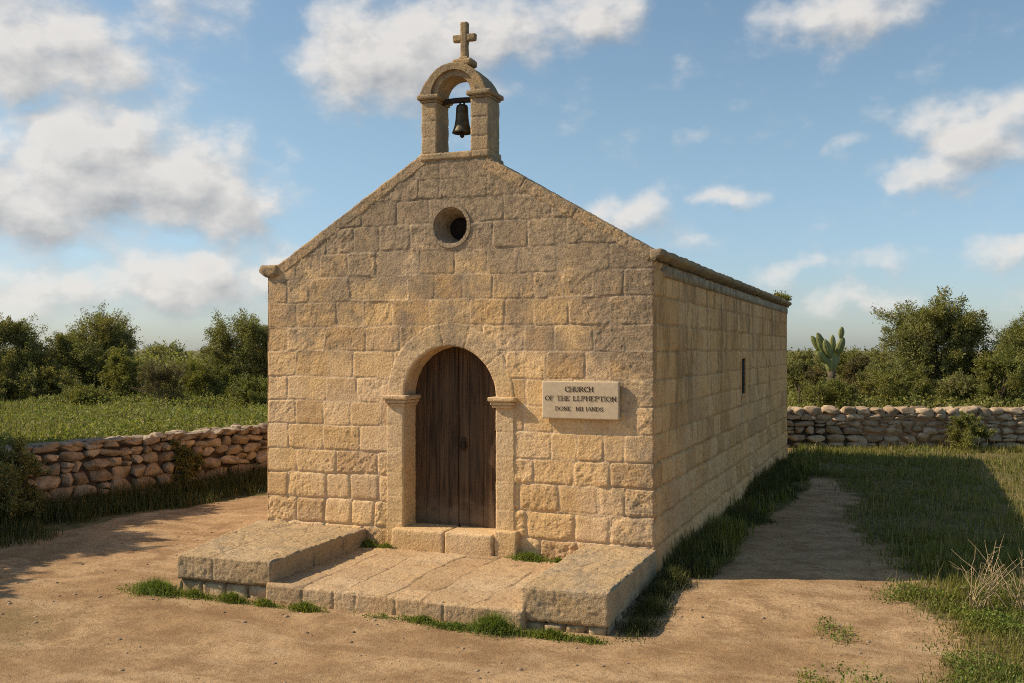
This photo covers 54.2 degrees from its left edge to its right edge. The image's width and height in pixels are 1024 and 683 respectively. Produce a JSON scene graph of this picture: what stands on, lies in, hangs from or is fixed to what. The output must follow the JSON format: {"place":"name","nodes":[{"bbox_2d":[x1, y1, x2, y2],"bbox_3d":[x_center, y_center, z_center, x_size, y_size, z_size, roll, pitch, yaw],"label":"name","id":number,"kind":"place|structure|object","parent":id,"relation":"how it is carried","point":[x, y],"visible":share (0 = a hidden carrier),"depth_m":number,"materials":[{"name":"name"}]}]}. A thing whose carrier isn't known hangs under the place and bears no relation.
{"place":"outdoors","nodes":[
{"label":"outdoors","id":0,"kind":"place"},
{"bbox_2d":[0,351,1023,682],"bbox_3d":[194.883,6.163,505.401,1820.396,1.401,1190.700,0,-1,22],"label":"ground","id":1,"kind":"structure","parent":0,"point":[206,641],"depth_m":8.95,"materials":[{"name":"brown soil"}]},
{"bbox_2d":[0,371,20,400],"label":"bush","id":2,"kind":"object","parent":1,"relation":"on","point":[5,386],"visible":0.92,"depth_m":26.96,"materials":[{"name":"green plant"}]},
{"bbox_2d":[0,429,53,522],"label":"bush","id":3,"kind":"object","parent":1,"relation":"on","point":[14,477],"visible":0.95,"depth_m":13.65,"materials":[{"name":"green plant"}]},
{"bbox_2d":[0,312,62,390],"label":"tree","id":4,"kind":"object","parent":1,"relation":"on","point":[25,351],"visible":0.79,"depth_m":27.76,"materials":[{"name":"green plant"}]},
{"bbox_2d":[6,360,89,400],"bbox_3d":[-12.761,1.128,27.316,1.976,1.252,1.997,0,-1,22],"label":"bush","id":5,"kind":"object","parent":1,"relation":"on","point":[49,378],"visible":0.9,"depth_m":27.12,"materials":[{"name":"green plant"}]},
{"bbox_2d":[50,375,114,406],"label":"bush","id":6,"kind":"object","parent":1,"relation":"on","point":[80,391],"visible":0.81,"depth_m":26.00,"materials":[{"name":"green plant"}]},
{"bbox_2d":[37,300,143,390],"bbox_3d":[-12.334,0.214,29.453,3.204,3.017,3.250,0,-1,22],"label":"tree","id":7,"kind":"object","parent":1,"relation":"on","point":[86,354],"visible":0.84,"depth_m":29.07,"materials":[{"name":"green plant"}]},
{"bbox_2d":[95,344,150,396],"bbox_3d":[-10.846,0.929,28.044,1.440,1.727,1.860,0,-1,22],"label":"bush","id":8,"kind":"object","parent":1,"relation":"on","point":[121,379],"visible":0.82,"depth_m":27.71,"materials":[{"name":"green plant"}]},
{"bbox_2d":[0,423,267,512],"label":"dry stone wall","id":9,"kind":"structure","parent":1,"relation":"on","point":[86,462],"depth_m":15.82,"materials":[{"name":"beige stone"}]},
{"bbox_2d":[0,383,267,446],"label":"field weeds","id":10,"kind":"object","parent":1,"relation":"on","point":[124,425],"visible":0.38,"depth_m":20.70,"materials":[{"name":"green plant"}]},
{"bbox_2d":[0,460,267,548],"bbox_3d":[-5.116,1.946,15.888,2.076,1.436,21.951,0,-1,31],"label":"verge grass","id":11,"kind":"structure","parent":1,"relation":"on","point":[150,499],"depth_m":15.02,"materials":[{"name":"green plant"}]},
{"bbox_2d":[97,576,188,602],"bbox_3d":[-3.553,2.480,10.133,1.325,0.234,0.587,0,-1,22],"label":"weed tuft","id":12,"kind":"object","parent":1,"relation":"on","point":[158,587],"visible":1,"depth_m":10.08,"materials":[{"name":"green plant"}]},
{"bbox_2d":[128,356,188,406],"bbox_3d":[-9.374,1.169,26.449,1.668,1.548,1.576,0,-1,-17],"label":"bush","id":13,"kind":"object","parent":1,"relation":"on","point":[157,376],"visible":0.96,"depth_m":26.39,"materials":[{"name":"green plant"}]},
{"bbox_2d":[143,339,195,365],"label":"tree","id":14,"kind":"object","parent":1,"relation":"on","point":[159,349],"visible":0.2,"depth_m":41.77,"materials":[{"name":"green plant"}]},
{"bbox_2d":[164,438,205,487],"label":"bush","id":15,"kind":"object","parent":1,"relation":"on","point":[192,463],"visible":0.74,"depth_m":16.48,"materials":[{"name":"green plant"}]},
{"bbox_2d":[175,588,216,601],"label":"weed tuft","id":16,"kind":"object","parent":1,"relation":"on","point":[194,593],"visible":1,"depth_m":9.95,"materials":[{"name":"green plant"}]},
{"bbox_2d":[173,357,240,399],"bbox_3d":[-8.737,1.203,28.434,1.749,1.570,1.886,0,0,2],"label":"bush","id":17,"kind":"object","parent":1,"relation":"on","point":[197,374],"visible":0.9,"depth_m":28.20,"materials":[{"name":"green plant"}]},
{"bbox_2d":[203,589,255,605],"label":"weed tuft","id":18,"kind":"object","parent":1,"relation":"on","point":[232,598],"visible":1,"depth_m":9.80,"materials":[{"name":"green plant"}]},
{"bbox_2d":[194,308,267,396],"bbox_3d":[-7.867,0.415,30.047,2.995,2.879,2.988,0,-1,22],"label":"tree","id":19,"kind":"object","parent":1,"relation":"on","point":[252,346],"visible":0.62,"depth_m":29.45,"materials":[{"name":"green plant"}]},
{"bbox_2d":[220,371,267,407],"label":"bush","id":20,"kind":"object","parent":1,"relation":"on","point":[246,391],"visible":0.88,"depth_m":26.77,"materials":[{"name":"green plant"}]},
{"bbox_2d":[249,597,283,607],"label":"weed tuft","id":21,"kind":"object","parent":1,"relation":"on","point":[260,602],"visible":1,"depth_m":9.66,"materials":[{"name":"green plant"}]},
{"bbox_2d":[177,520,366,598],"bbox_3d":[-2.764,2.410,11.098,1.647,0.486,2.146,0,-1,22],"label":"stone bench","id":22,"kind":"object","parent":1,"relation":"on","point":[252,560],"visible":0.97,"depth_m":10.35,"materials":[{"name":"stone"}]},
{"bbox_2d":[281,600,328,613],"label":"weed tuft","id":23,"kind":"object","parent":1,"relation":"on","point":[304,606],"visible":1,"depth_m":9.49,"materials":[{"name":"green plant"}]},
{"bbox_2d":[266,546,555,629],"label":"stone platform","id":24,"kind":"structure","parent":1,"relation":"on","point":[454,587],"depth_m":9.81,"materials":[{"name":"stone"}]},
{"bbox_2d":[359,538,382,548],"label":"weed tuft","id":25,"kind":"object","parent":24,"relation":"on","point":[367,543],"visible":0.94,"depth_m":11.65,"materials":[{"name":"green plant"}]},
{"bbox_2d":[375,541,395,549],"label":"weed tuft","id":26,"kind":"object","parent":24,"relation":"on","point":[386,545],"visible":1,"depth_m":11.58,"materials":[{"name":"green plant"}]},
{"bbox_2d":[503,550,550,563],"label":"weed tuft","id":27,"kind":"object","parent":24,"relation":"on","point":[526,556],"visible":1,"depth_m":10.90,"materials":[{"name":"green plant"}]},
{"bbox_2d":[543,557,561,562],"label":"weed tuft","id":28,"kind":"object","parent":24,"relation":"on","point":[557,560],"visible":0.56,"depth_m":10.81,"materials":[{"name":"green plant"}]},
{"bbox_2d":[205,594,627,642],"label":"edge weeds","id":29,"kind":"object","parent":1,"relation":"on","point":[404,616],"visible":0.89,"depth_m":9.14,"materials":[{"name":"green plant"}]},
{"bbox_2d":[399,612,438,624],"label":"weed tuft","id":30,"kind":"object","parent":1,"relation":"on","point":[420,619],"visible":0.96,"depth_m":9.04,"materials":[{"name":"green plant"}]},
{"bbox_2d":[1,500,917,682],"bbox_3d":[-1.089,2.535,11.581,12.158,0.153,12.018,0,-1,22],"label":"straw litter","id":31,"kind":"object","parent":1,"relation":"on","point":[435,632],"visible":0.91,"depth_m":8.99,"materials":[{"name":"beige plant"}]},
{"bbox_2d":[416,619,508,636],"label":"weed tuft","id":32,"kind":"object","parent":1,"relation":"on","point":[460,626],"visible":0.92,"depth_m":8.88,"materials":[{"name":"green plant"}]},
{"bbox_2d":[0,483,995,682],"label":"pebbles","id":33,"kind":"object","parent":1,"relation":"on","point":[286,616],"visible":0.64,"depth_m":9.19,"materials":[{"name":"beige stone"}]},
{"bbox_2d":[455,609,548,641],"bbox_3d":[-0.128,2.494,8.768,0.986,0.313,0.484,0,-1,22],"label":"weed tuft","id":34,"kind":"object","parent":1,"relation":"on","point":[496,625],"visible":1,"depth_m":8.73,"materials":[{"name":"green plant"}]},
{"bbox_2d":[0,334,1023,402],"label":"undergrowth","id":35,"kind":"object","parent":1,"relation":"on","point":[167,360],"visible":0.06,"depth_m":33.06,"materials":[{"name":"green plant"}]},
{"bbox_2d":[45,344,995,366],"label":"distant scrub","id":36,"kind":"object","parent":1,"relation":"on","point":[865,349],"depth_m":73.43,"materials":[{"name":"green plant"}]},
{"bbox_2d":[259,22,791,577],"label":"church","id":37,"kind":"structure","parent":1,"relation":"on","point":[439,312],"depth_m":11.61,"materials":[{"name":"stone"}]},
{"bbox_2d":[430,204,470,247],"bbox_3d":[-0.642,-1.321,11.608,0.600,0.600,0.358,0,-1,22],"label":"round window","id":38,"kind":"structure","parent":37,"relation":"in","point":[450,226],"depth_m":11.58,"materials":[{"name":"stone"}]},
{"bbox_2d":[415,347,495,527],"bbox_3d":[-0.613,1.100,11.715,1.200,2.120,0.059,0,-1,22],"label":"door","id":39,"kind":"structure","parent":37,"relation":"in","point":[455,423],"depth_m":11.74,"materials":[{"name":"brown wood"}]},
{"bbox_2d":[441,97,470,137],"bbox_3d":[-0.611,-2.592,11.610,0.466,0.470,0.236,0,-1,22],"label":"bell","id":40,"kind":"object","parent":37,"relation":"hanging from","point":[462,128],"visible":0.87,"depth_m":11.54,"materials":[{"name":"brown metal"}]},
{"bbox_2d":[542,381,619,419],"bbox_3d":[0.741,0.636,10.825,0.874,0.412,0.050,0,-1,22],"label":"wall plaque","id":41,"kind":"object","parent":37,"relation":"attached to","point":[596,400],"depth_m":10.80,"materials":[{"name":"stone"}]},
{"bbox_2d":[739,356,746,396],"bbox_3d":[3.690,0.564,16.199,0.145,0.654,0.545,0,-1,22],"label":"slit window","id":42,"kind":"structure","parent":37,"relation":"in","point":[743,372],"depth_m":16.28,"materials":[{"name":"stone"}]},
{"bbox_2d":[773,290,784,297],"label":"wall plant","id":43,"kind":"object","parent":37,"relation":"on","point":[778,294],"depth_m":20.29,"materials":[{"name":"green plant"}]},
{"bbox_2d":[781,291,791,300],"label":"wall plant","id":44,"kind":"object","parent":37,"relation":"on","point":[788,297],"depth_m":21.56,"materials":[{"name":"green plant"}]},
{"bbox_2d":[510,626,596,643],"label":"weed tuft","id":45,"kind":"object","parent":1,"relation":"on","point":[547,633],"visible":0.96,"depth_m":8.59,"materials":[{"name":"green plant"}]},
{"bbox_2d":[520,544,656,634],"bbox_3d":[0.803,2.407,9.723,0.862,0.473,2.078,0,-1,22],"label":"stone bench","id":46,"kind":"object","parent":1,"relation":"on","point":[591,589],"visible":0.97,"depth_m":8.98,"materials":[{"name":"stone"}]},
{"bbox_2d":[571,633,615,645],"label":"weed tuft","id":47,"kind":"object","parent":1,"relation":"on","point":[589,638],"visible":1,"depth_m":8.47,"materials":[{"name":"green plant"}]},
{"bbox_2d":[605,613,664,645],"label":"weed tuft","id":48,"kind":"object","parent":1,"relation":"on","point":[638,624],"visible":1,"depth_m":8.78,"materials":[{"name":"green plant"}]},
{"bbox_2d":[620,593,678,628],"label":"weed tuft","id":49,"kind":"object","parent":1,"relation":"on","point":[653,607],"visible":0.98,"depth_m":9.29,"materials":[{"name":"green plant"}]},
{"bbox_2d":[637,575,684,604],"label":"weed tuft","id":50,"kind":"object","parent":1,"relation":"on","point":[660,589],"visible":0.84,"depth_m":9.78,"materials":[{"name":"green plant"}]},
{"bbox_2d":[647,564,699,595],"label":"weed tuft","id":51,"kind":"object","parent":1,"relation":"on","point":[673,576],"visible":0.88,"depth_m":10.23,"materials":[{"name":"green plant"}]},
{"bbox_2d":[659,452,836,579],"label":"wall foot grass","id":52,"kind":"structure","parent":1,"relation":"on","point":[769,480],"depth_m":14.12,"materials":[{"name":"green plant"}]},
{"bbox_2d":[787,357,817,402],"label":"bush","id":53,"kind":"object","parent":1,"relation":"on","point":[799,367],"visible":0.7,"depth_m":27.92,"materials":[{"name":"green plant"}]},
{"bbox_2d":[787,347,826,388],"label":"bush","id":54,"kind":"object","parent":1,"relation":"on","point":[803,356],"visible":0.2,"depth_m":32.71,"materials":[{"name":"green plant"}]},
{"bbox_2d":[798,365,827,403],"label":"bush","id":55,"kind":"object","parent":1,"relation":"on","point":[816,375],"visible":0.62,"depth_m":27.42,"materials":[{"name":"green plant"}]},
{"bbox_2d":[792,377,851,409],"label":"bush","id":56,"kind":"object","parent":1,"relation":"on","point":[831,391],"visible":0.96,"depth_m":25.61,"materials":[{"name":"green plant"}]},
{"bbox_2d":[811,327,844,379],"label":"cactus","id":57,"kind":"object","parent":1,"relation":"on","point":[826,355],"visible":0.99,"depth_m":26.92,"materials":[{"name":"green plant"}]},
{"bbox_2d":[788,444,890,461],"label":"church foot grass","id":58,"kind":"structure","parent":1,"relation":"on","point":[868,451],"depth_m":22.83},
{"bbox_2d":[670,441,1023,682],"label":"grass","id":59,"kind":"structure","parent":1,"relation":"on","point":[939,551],"depth_m":13.14,"materials":[{"name":"green plant"}]},
{"bbox_2d":[835,378,859,403],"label":"bush","id":60,"kind":"object","parent":1,"relation":"on","point":[854,389],"visible":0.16,"depth_m":26.32,"materials":[{"name":"green plant"}]},
{"bbox_2d":[834,345,868,376],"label":"bush","id":61,"kind":"object","parent":1,"relation":"on","point":[844,357],"visible":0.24,"depth_m":35.79,"materials":[{"name":"green plant"}]},
{"bbox_2d":[835,352,871,396],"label":"bush","id":62,"kind":"object","parent":1,"relation":"on","point":[855,363],"visible":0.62,"depth_m":29.90,"materials":[{"name":"green plant"}]},
{"bbox_2d":[858,345,895,388],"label":"bush","id":63,"kind":"object","parent":1,"relation":"on","point":[876,355],"visible":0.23,"depth_m":33.99,"materials":[{"name":"green plant"}]},
{"bbox_2d":[855,359,903,401],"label":"bush","id":64,"kind":"object","parent":1,"relation":"on","point":[863,382],"visible":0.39,"depth_m":28.93,"materials":[{"name":"green plant"}]},
{"bbox_2d":[867,360,935,406],"bbox_3d":[10.733,1.187,27.559,1.807,1.436,2.022,0,-1,22],"label":"bush","id":65,"kind":"object","parent":1,"relation":"on","point":[915,381],"visible":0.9,"depth_m":27.32,"materials":[{"name":"green plant"}]},
{"bbox_2d":[787,405,1023,447],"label":"dry stone wall","id":66,"kind":"structure","parent":1,"relation":"on","point":[830,425],"depth_m":24.51,"materials":[{"name":"beige stone"}]},
{"bbox_2d":[787,385,1023,408],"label":"scrub","id":67,"kind":"object","parent":1,"relation":"on","point":[871,400],"visible":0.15,"depth_m":26.29,"materials":[{"name":"green plant"}]},
{"bbox_2d":[789,577,1023,682],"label":"ground weeds","id":68,"kind":"object","parent":1,"relation":"on","point":[1007,620],"visible":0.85,"depth_m":8.60,"materials":[{"name":"green plant"}]},
{"bbox_2d":[852,438,1023,682],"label":"dry grass","id":69,"kind":"structure","parent":1,"relation":"on","point":[911,488],"depth_m":15.07,"materials":[{"name":"green plant"}]},
{"bbox_2d":[870,285,1007,393],"bbox_3d":[13.055,0.089,30.999,3.857,3.668,3.822,0,-1,44],"label":"tree","id":70,"kind":"object","parent":1,"relation":"on","point":[921,333],"visible":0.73,"depth_m":30.45,"materials":[{"name":"green plant"}]},
{"bbox_2d":[932,367,981,405],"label":"bush","id":71,"kind":"object","parent":1,"relation":"on","point":[960,387],"visible":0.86,"depth_m":27.95,"materials":[{"name":"green plant"}]},
{"bbox_2d":[944,409,997,450],"bbox_3d":[10.879,2.187,23.932,1.081,1.131,1.182,0,-1,-22],"label":"bush","id":72,"kind":"object","parent":1,"relation":"on","point":[965,427],"visible":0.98,"depth_m":23.82,"materials":[{"name":"green plant"}]},
{"bbox_2d":[949,539,1023,608],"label":"dead stalks","id":73,"kind":"object","parent":1,"relation":"on","point":[1019,590],"visible":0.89,"depth_m":9.23,"materials":[{"name":"beige plant"}]},
{"bbox_2d":[955,548,1023,612],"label":"dead stalks","id":74,"kind":"object","parent":1,"relation":"on","point":[981,589],"visible":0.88,"depth_m":9.14,"materials":[{"name":"beige plant"}]},
{"bbox_2d":[983,536,1005,589],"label":"dead stalks","id":75,"kind":"object","parent":1,"relation":"on","point":[994,565],"visible":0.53,"depth_m":9.86,"materials":[{"name":"beige plant"}]},
{"bbox_2d":[969,350,1023,407],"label":"bush","id":76,"kind":"object","parent":1,"relation":"on","point":[1011,371],"visible":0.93,"depth_m":27.04,"materials":[{"name":"green plant"}]},
{"bbox_2d":[971,306,1023,397],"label":"tree","id":77,"kind":"object","parent":1,"relation":"on","point":[1011,342],"visible":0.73,"depth_m":29.17,"materials":[{"name":"green plant"}]},
{"bbox_2d":[977,345,1023,391],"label":"bush","id":78,"kind":"object","parent":1,"relation":"on","point":[999,379],"visible":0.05,"depth_m":32.91,"materials":[{"name":"green plant"}]},
{"bbox_2d":[0,0,1023,350],"label":"sky","id":79,"kind":"structure","parent":0,"point":[845,158],"materials":[{"name":"blue"}]}
]}

